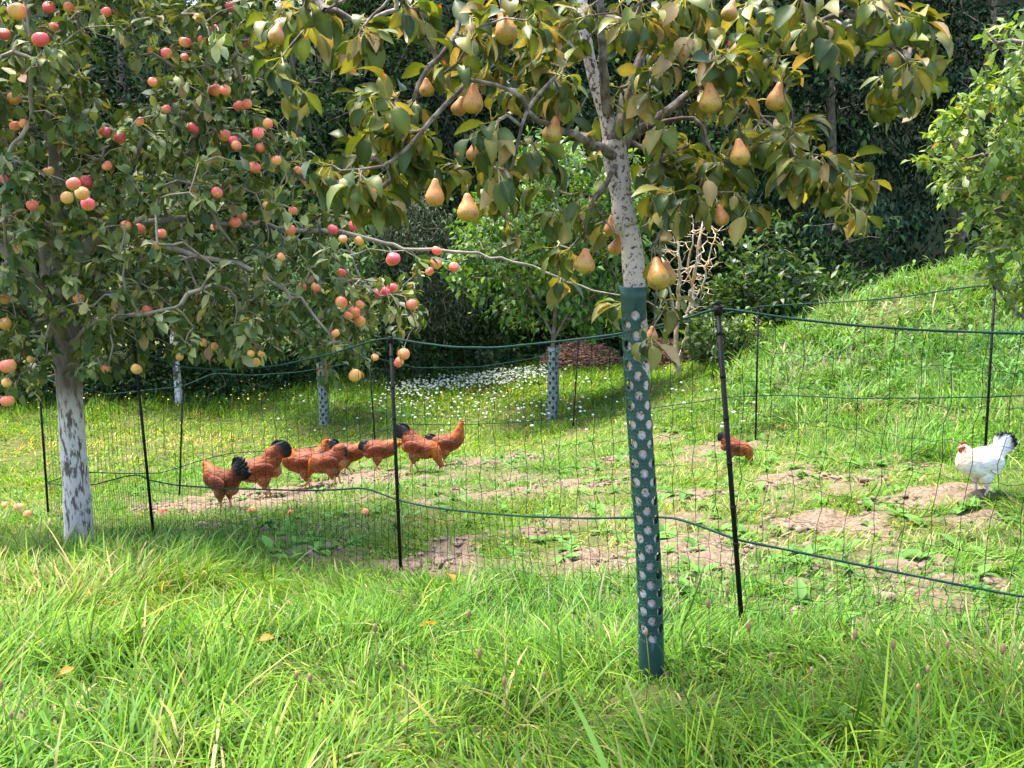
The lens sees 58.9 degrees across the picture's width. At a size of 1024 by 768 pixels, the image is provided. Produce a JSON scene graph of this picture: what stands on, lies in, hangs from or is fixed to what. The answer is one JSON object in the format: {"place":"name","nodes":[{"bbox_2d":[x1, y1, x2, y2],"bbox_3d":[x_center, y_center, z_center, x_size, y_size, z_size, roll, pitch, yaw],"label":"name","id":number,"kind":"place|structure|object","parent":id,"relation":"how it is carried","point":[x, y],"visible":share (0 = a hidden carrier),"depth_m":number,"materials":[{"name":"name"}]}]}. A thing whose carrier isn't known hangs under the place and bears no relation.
{"place":"outdoors","nodes":[
{"label":"outdoors","id":0,"kind":"place"},
{"bbox_2d":[0,267,1023,767],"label":"ground","id":1,"kind":"structure","parent":0,"point":[828,517],"depth_m":5.30,"materials":[{"name":"plant"}]},
{"bbox_2d":[14,503,24,511],"bbox_3d":[-4.124,1.042,7.597,0.088,0.086,0.070,-34,55,-29],"label":"fallen apple","id":2,"kind":"object","parent":1,"relation":"on","point":[20,506],"visible":0.41,"depth_m":7.57,"materials":[{"name":"food"}]},
{"bbox_2d":[23,510,31,517],"bbox_3d":[-3.712,1.005,6.945,0.058,0.070,0.072,23,19,-40],"label":"fallen apple","id":3,"kind":"object","parent":1,"relation":"on","point":[28,512],"visible":0.69,"depth_m":6.92,"materials":[{"name":"red food"}]},
{"bbox_2d":[0,283,113,409],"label":"bush","id":4,"kind":"object","parent":1,"relation":"on","point":[50,367],"visible":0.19,"depth_m":14.13,"materials":[{"name":"green plant"}]},
{"bbox_2d":[0,0,142,354],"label":"dense tree","id":5,"kind":"object","parent":1,"relation":"on","point":[36,167],"visible":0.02,"depth_m":16.22,"materials":[{"name":"green plant"}]},
{"bbox_2d":[13,264,223,402],"bbox_3d":[-6.249,-0.864,14.636,3.934,2.280,2.591,0,11,0],"label":"bush","id":6,"kind":"object","parent":1,"relation":"on","point":[166,380],"visible":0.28,"depth_m":14.44,"materials":[{"name":"green plant"}]},
{"bbox_2d":[2,0,293,378],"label":"dense tree","id":7,"kind":"object","parent":1,"relation":"on","point":[120,88],"visible":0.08,"depth_m":15.11,"materials":[{"name":"green plant"}]},
{"bbox_2d":[10,378,294,422],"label":"yellow flowers","id":8,"kind":"object","parent":1,"relation":"on","point":[168,401],"visible":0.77,"depth_m":13.21,"materials":[{"name":"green plant"}]},
{"bbox_2d":[97,150,268,403],"bbox_3d":[-5.029,-1.581,13.724,3.372,3.924,1.948,0,11,0],"label":"orchard tree","id":9,"kind":"object","parent":1,"relation":"on","point":[131,271],"visible":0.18,"depth_m":13.50,"materials":[{"name":"green plant"}]},
{"bbox_2d":[63,0,327,300],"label":"dense tree","id":10,"kind":"object","parent":1,"relation":"on","point":[137,82],"visible":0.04,"depth_m":17.38,"materials":[{"name":"green plant"}]},
{"bbox_2d":[201,456,251,510],"bbox_3d":[-2.052,0.711,6.502,0.500,0.441,0.182,7,13,31],"label":"hen","id":11,"kind":"object","parent":1,"relation":"on","point":[241,466],"visible":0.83,"depth_m":6.42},
{"bbox_2d":[248,506,256,513],"bbox_3d":[-1.778,0.871,6.216,0.065,0.063,0.052,-26,43,-10],"label":"fallen apple","id":12,"kind":"object","parent":1,"relation":"on","point":[251,507],"visible":0.55,"depth_m":6.20,"materials":[{"name":"food"}]},
{"bbox_2d":[157,268,363,405],"bbox_3d":[-4.171,-0.962,15.018,2.462,2.166,3.737,7,13,32],"label":"bush","id":13,"kind":"object","parent":1,"relation":"on","point":[233,379],"visible":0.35,"depth_m":14.63,"materials":[{"name":"green plant"}]},
{"bbox_2d":[230,439,291,499],"bbox_3d":[-2.084,0.708,7.434,0.566,0.506,0.208,-2,11,-8],"label":"hen","id":14,"kind":"object","parent":1,"relation":"on","point":[272,463],"visible":0.69,"depth_m":7.38,"materials":[{"name":"brown"}]},
{"bbox_2d":[282,448,323,488],"bbox_3d":[-1.773,0.698,7.784,0.417,0.438,0.195,-1,11,-6],"label":"hen","id":15,"kind":"object","parent":1,"relation":"on","point":[294,460],"visible":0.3,"depth_m":7.71,"materials":[{"name":"brown"}]},
{"bbox_2d":[140,0,471,364],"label":"dense tree","id":16,"kind":"object","parent":1,"relation":"on","point":[310,196],"visible":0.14,"depth_m":15.68,"materials":[{"name":"green plant"}]},
{"bbox_2d":[0,0,619,541],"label":"apple tree","id":17,"kind":"object","parent":1,"relation":"on","point":[66,294],"visible":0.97,"depth_m":4.89,"materials":[{"name":"green plant"}]},
{"bbox_2d":[234,211,387,423],"bbox_3d":[-2.741,-0.916,12.556,2.276,2.927,2.192,0,11,0],"label":"young fruit tree","id":18,"kind":"object","parent":1,"relation":"on","point":[366,258],"visible":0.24,"depth_m":12.03,"materials":[{"name":"green plant"}]},
{"bbox_2d":[293,437,330,480],"bbox_3d":[-1.856,0.703,8.293,0.416,0.426,0.189,-3,12,-17],"label":"hen","id":19,"kind":"object","parent":1,"relation":"on","point":[325,444],"visible":0.21,"depth_m":8.27,"materials":[{"name":"brown"}]},
{"bbox_2d":[316,362,329,424],"bbox_3d":[-2.620,0.144,12.573,0.153,0.880,0.144,0,11,0],"label":"tree guard","id":20,"kind":"object","parent":1,"relation":"on","point":[326,405],"visible":0.7,"depth_m":12.54,"materials":[{"name":"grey plastic"}]},
{"bbox_2d":[307,443,346,488],"bbox_3d":[-1.571,0.688,7.675,0.388,0.401,0.185,3,11,14],"label":"hen","id":21,"kind":"object","parent":1,"relation":"on","point":[318,462],"visible":0.93,"depth_m":7.60,"materials":[{"name":"brown"}]},
{"bbox_2d":[328,438,363,474],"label":"hen","id":22,"kind":"object","parent":1,"relation":"on","point":[352,456],"visible":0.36,"depth_m":8.58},
{"bbox_2d":[236,0,482,340],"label":"dense tree","id":23,"kind":"object","parent":1,"relation":"on","point":[330,138],"visible":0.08,"depth_m":17.88,"materials":[{"name":"green plant"}]},
{"bbox_2d":[361,508,368,516],"bbox_3d":[-0.951,0.834,5.879,0.054,0.053,0.044,33,-1,27],"label":"fallen apple","id":24,"kind":"object","parent":1,"relation":"on","point":[364,510],"visible":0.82,"depth_m":5.86,"materials":[{"name":"red food"}]},
{"bbox_2d":[358,439,402,469],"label":"hen","id":25,"kind":"object","parent":1,"relation":"on","point":[382,453],"visible":0.86,"depth_m":8.24,"materials":[{"name":"brown"}]},
{"bbox_2d":[314,260,474,387],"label":"bush","id":26,"kind":"object","parent":1,"relation":"on","point":[413,355],"visible":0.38,"depth_m":15.23,"materials":[{"name":"green plant"}]},
{"bbox_2d":[415,336,422,379],"bbox_3d":[-1.595,-0.436,15.422,0.150,0.771,0.142,0,11,0],"label":"tree guard","id":27,"kind":"object","parent":1,"relation":"on","point":[417,360],"visible":0.27,"depth_m":15.37,"materials":[{"name":"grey plastic"}]},
{"bbox_2d":[396,422,443,473],"bbox_3d":[-0.801,0.552,7.782,0.458,0.440,0.185,3,12,17],"label":"hen","id":28,"kind":"object","parent":1,"relation":"on","point":[431,450],"visible":0.88,"depth_m":7.72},
{"bbox_2d":[353,168,501,378],"bbox_3d":[-1.505,-1.780,14.909,2.697,3.566,2.383,0,11,0],"label":"young fruit tree","id":29,"kind":"object","parent":1,"relation":"on","point":[416,216],"visible":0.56,"depth_m":14.59,"materials":[{"name":"plant"}]},
{"bbox_2d":[425,420,464,464],"bbox_3d":[-0.621,0.554,8.414,0.401,0.439,0.176,-1,11,-6],"label":"hen","id":30,"kind":"object","parent":1,"relation":"on","point":[457,436],"visible":0.71,"depth_m":8.36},
{"bbox_2d":[378,170,543,368],"bbox_3d":[-1.169,-2.152,16.855,3.550,3.606,2.612,0,11,0],"label":"shrub","id":31,"kind":"object","parent":1,"relation":"on","point":[472,186],"visible":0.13,"depth_m":16.42,"materials":[{"name":"green plant"}]},
{"bbox_2d":[295,0,651,343],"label":"dense tree","id":32,"kind":"object","parent":1,"relation":"on","point":[448,127],"visible":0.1,"depth_m":16.70,"materials":[{"name":"green plant"}]},
{"bbox_2d":[424,326,527,375],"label":"shrub","id":33,"kind":"object","parent":1,"relation":"on","point":[482,353],"visible":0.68,"depth_m":15.99,"materials":[{"name":"green plant"}]},
{"bbox_2d":[424,280,535,370],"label":"shrub","id":34,"kind":"object","parent":1,"relation":"on","point":[493,327],"visible":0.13,"depth_m":16.28,"materials":[{"name":"green plant"}]},
{"bbox_2d":[338,0,641,304],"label":"dense tree","id":35,"kind":"object","parent":1,"relation":"on","point":[484,111],"visible":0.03,"depth_m":17.49,"materials":[{"name":"green plant"}]},
{"bbox_2d":[404,224,583,373],"bbox_3d":[-0.323,-1.762,17.076,3.110,2.736,4.721,9,14,40],"label":"bush","id":36,"kind":"object","parent":1,"relation":"on","point":[486,327],"visible":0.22,"depth_m":16.23,"materials":[{"name":"green plant"}]},
{"bbox_2d":[0,587,1005,767],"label":"plantain heads","id":37,"kind":"object","parent":1,"relation":"on","point":[893,644],"visible":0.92,"depth_m":2.14,"materials":[{"name":"green plant"}]},
{"bbox_2d":[0,246,1023,767],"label":"grass","id":38,"kind":"structure","parent":1,"relation":"on","point":[56,620],"depth_m":3.10,"materials":[{"name":"green plant"}]},
{"bbox_2d":[55,666,73,677],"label":"fallen leaf","id":39,"kind":"object","parent":38,"relation":"on","point":[67,669],"visible":0.91,"depth_m":2.50,"materials":[{"name":"yellow plant"}]},
{"bbox_2d":[257,634,273,640],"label":"fallen leaf","id":40,"kind":"object","parent":38,"relation":"on","point":[263,637],"visible":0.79,"depth_m":2.71,"materials":[{"name":"yellow plant"}]},
{"bbox_2d":[0,250,1023,767],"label":"meadow weeds","id":41,"kind":"object","parent":1,"relation":"on","point":[804,592],"visible":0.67,"depth_m":5.73,"materials":[{"name":"green plant"}]},
{"bbox_2d":[267,364,757,437],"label":"clover flowers","id":42,"kind":"object","parent":1,"relation":"on","point":[503,381],"visible":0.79,"depth_m":14.37,"materials":[{"name":"white plant"}]},
{"bbox_2d":[38,300,1023,629],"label":"poultry netting","id":43,"kind":"object","parent":1,"relation":"on","point":[718,314],"visible":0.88,"depth_m":3.46,"materials":[{"name":"green plastic"}]},
{"bbox_2d":[41,283,1023,512],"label":"poultry netting","id":44,"kind":"object","parent":1,"relation":"on","point":[988,397],"visible":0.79,"depth_m":7.72,"materials":[{"name":"green plastic"}]},
{"bbox_2d":[57,426,1012,624],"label":"soil clods","id":45,"kind":"object","parent":1,"relation":"on","point":[800,528],"visible":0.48,"depth_m":4.84,"materials":[{"name":"brown soil"}]},
{"bbox_2d":[433,126,664,418],"bbox_3d":[0.581,-1.581,12.257,3.326,4.017,2.904,0,11,0],"label":"young fruit tree","id":46,"kind":"object","parent":1,"relation":"on","point":[478,266],"visible":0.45,"depth_m":11.75,"materials":[{"name":"green plant"}]},
{"bbox_2d":[546,346,559,418],"bbox_3d":[0.548,-0.004,12.149,0.176,1.000,0.160,0,11,0],"label":"tree guard","id":47,"kind":"object","parent":1,"relation":"on","point":[554,383],"visible":0.91,"depth_m":12.10,"materials":[{"name":"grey plastic"}]},
{"bbox_2d":[438,0,700,350],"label":"dense tree","id":48,"kind":"object","parent":1,"relation":"on","point":[593,112],"visible":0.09,"depth_m":16.33,"materials":[{"name":"green plant"}]},
{"bbox_2d":[536,339,622,370],"bbox_3d":[1.226,-0.392,16.082,1.592,0.820,1.287,0,11,0],"label":"brushwood pile","id":49,"kind":"object","parent":1,"relation":"on","point":[585,357],"visible":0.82,"depth_m":15.75,"materials":[{"name":"brown wood"}]},
{"bbox_2d":[246,0,953,643],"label":"pear tree","id":50,"kind":"object","parent":1,"relation":"on","point":[540,38],"visible":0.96,"depth_m":2.16,"materials":[{"name":"green plant"}]},
{"bbox_2d":[618,285,663,679],"bbox_3d":[0.363,0.299,2.527,0.159,1.141,0.079,0,11,0],"label":"tree guard","id":51,"kind":"object","parent":50,"relation":"attached to","point":[633,299],"visible":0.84,"depth_m":2.50,"materials":[{"name":"green plastic"}]},
{"bbox_2d":[534,237,675,351],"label":"bush","id":52,"kind":"object","parent":1,"relation":"on","point":[564,333],"visible":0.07,"depth_m":16.83,"materials":[{"name":"green plant"}]},
{"bbox_2d":[548,162,734,356],"bbox_3d":[2.513,-2.258,16.885,3.021,3.749,2.756,8,14,37],"label":"shrub","id":53,"kind":"object","parent":1,"relation":"on","point":[667,254],"visible":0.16,"depth_m":16.61,"materials":[{"name":"green plant"}]},
{"bbox_2d":[514,0,774,290],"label":"dense tree","id":54,"kind":"object","parent":1,"relation":"on","point":[688,122],"visible":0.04,"depth_m":19.91,"materials":[{"name":"green plant"}]},
{"bbox_2d":[649,337,693,369],"bbox_3d":[2.629,-0.369,15.516,1.164,0.904,1.290,0,11,0],"label":"brushwood pile","id":55,"kind":"object","parent":1,"relation":"on","point":[664,359],"visible":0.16,"depth_m":15.14,"materials":[{"name":"brown wood"}]},
{"bbox_2d":[582,214,775,364],"bbox_3d":[3.297,-1.986,17.025,5.114,2.963,3.369,-7,13,-34],"label":"bush","id":56,"kind":"object","parent":1,"relation":"on","point":[668,296],"visible":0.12,"depth_m":16.48,"materials":[{"name":"green plant"}]},
{"bbox_2d":[658,216,724,374],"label":"dead shrub","id":57,"kind":"object","parent":1,"relation":"on","point":[692,293],"visible":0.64,"depth_m":12.94,"materials":[{"name":"beige wood"}]},
{"bbox_2d":[675,306,778,368],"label":"shrub","id":58,"kind":"object","parent":1,"relation":"on","point":[730,330],"visible":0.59,"depth_m":11.79,"materials":[{"name":"green plant"}]},
{"bbox_2d":[717,431,752,466],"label":"hen","id":59,"kind":"object","parent":1,"relation":"on","point":[746,451],"visible":0.62,"depth_m":6.47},
{"bbox_2d":[572,0,907,328],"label":"dense tree","id":60,"kind":"object","parent":1,"relation":"on","point":[710,135],"visible":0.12,"depth_m":16.32,"materials":[{"name":"green plant"}]},
{"bbox_2d":[726,306,771,354],"bbox_3d":[3.132,-0.676,11.958,0.714,0.687,0.676,5,12,25],"label":"sapling","id":61,"kind":"object","parent":1,"relation":"on","point":[751,326],"visible":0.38,"depth_m":11.89,"materials":[{"name":"green plant"}]},
{"bbox_2d":[675,209,863,350],"bbox_3d":[3.893,-1.427,13.207,2.752,2.222,2.706,9,14,37],"label":"laurel bush","id":62,"kind":"object","parent":1,"relation":"on","point":[741,293],"visible":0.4,"depth_m":12.97,"materials":[{"name":"green plant"}]},
{"bbox_2d":[726,194,917,313],"bbox_3d":[5.487,-2.177,15.816,3.239,2.850,4.917,0,11,-2],"label":"bush","id":63,"kind":"object","parent":1,"relation":"on","point":[825,257],"visible":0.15,"depth_m":15.09,"materials":[{"name":"green plant"}]},
{"bbox_2d":[694,0,982,296],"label":"dense tree","id":64,"kind":"object","parent":1,"relation":"on","point":[849,128],"visible":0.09,"depth_m":19.95,"materials":[{"name":"green plant"}]},
{"bbox_2d":[774,260,907,320],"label":"laurel bush","id":65,"kind":"object","parent":1,"relation":"on","point":[841,283],"visible":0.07,"depth_m":13.45,"materials":[{"name":"green plant"}]},
{"bbox_2d":[682,0,1017,311],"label":"dense tree","id":66,"kind":"object","parent":1,"relation":"on","point":[887,207],"visible":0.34,"depth_m":15.58,"materials":[{"name":"green plant"}]},
{"bbox_2d":[810,0,1023,275],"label":"dense tree","id":67,"kind":"object","parent":1,"relation":"on","point":[958,83],"visible":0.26,"depth_m":16.02,"materials":[{"name":"green plant"}]},
{"bbox_2d":[901,8,1023,325],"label":"orchard tree","id":68,"kind":"object","parent":1,"relation":"on","point":[963,186],"visible":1,"depth_m":4.03,"materials":[{"name":"green plant"}]},
{"bbox_2d":[955,431,1017,495],"bbox_3d":[2.411,0.419,4.624,0.385,0.344,0.154,-4,12,-20],"label":"hen","id":69,"kind":"object","parent":1,"relation":"on","point":[984,465],"visible":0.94,"depth_m":4.56,"materials":[{"name":"white"}]},
{"bbox_2d":[961,17,1020,136],"bbox_3d":[11.681,-6.583,17.055,5.834,9.071,5.525,4,12,17],"label":"dense tree","id":70,"kind":"object","parent":1,"relation":"on","point":[1005,72],"visible":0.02,"depth_m":18.26,"materials":[{"name":"green plant"}]},
{"bbox_2d":[0,0,1023,344],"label":"wooded hill","id":71,"kind":"structure","parent":0,"point":[926,190],"depth_m":25.52,"materials":[{"name":"green plant"}]}
]}

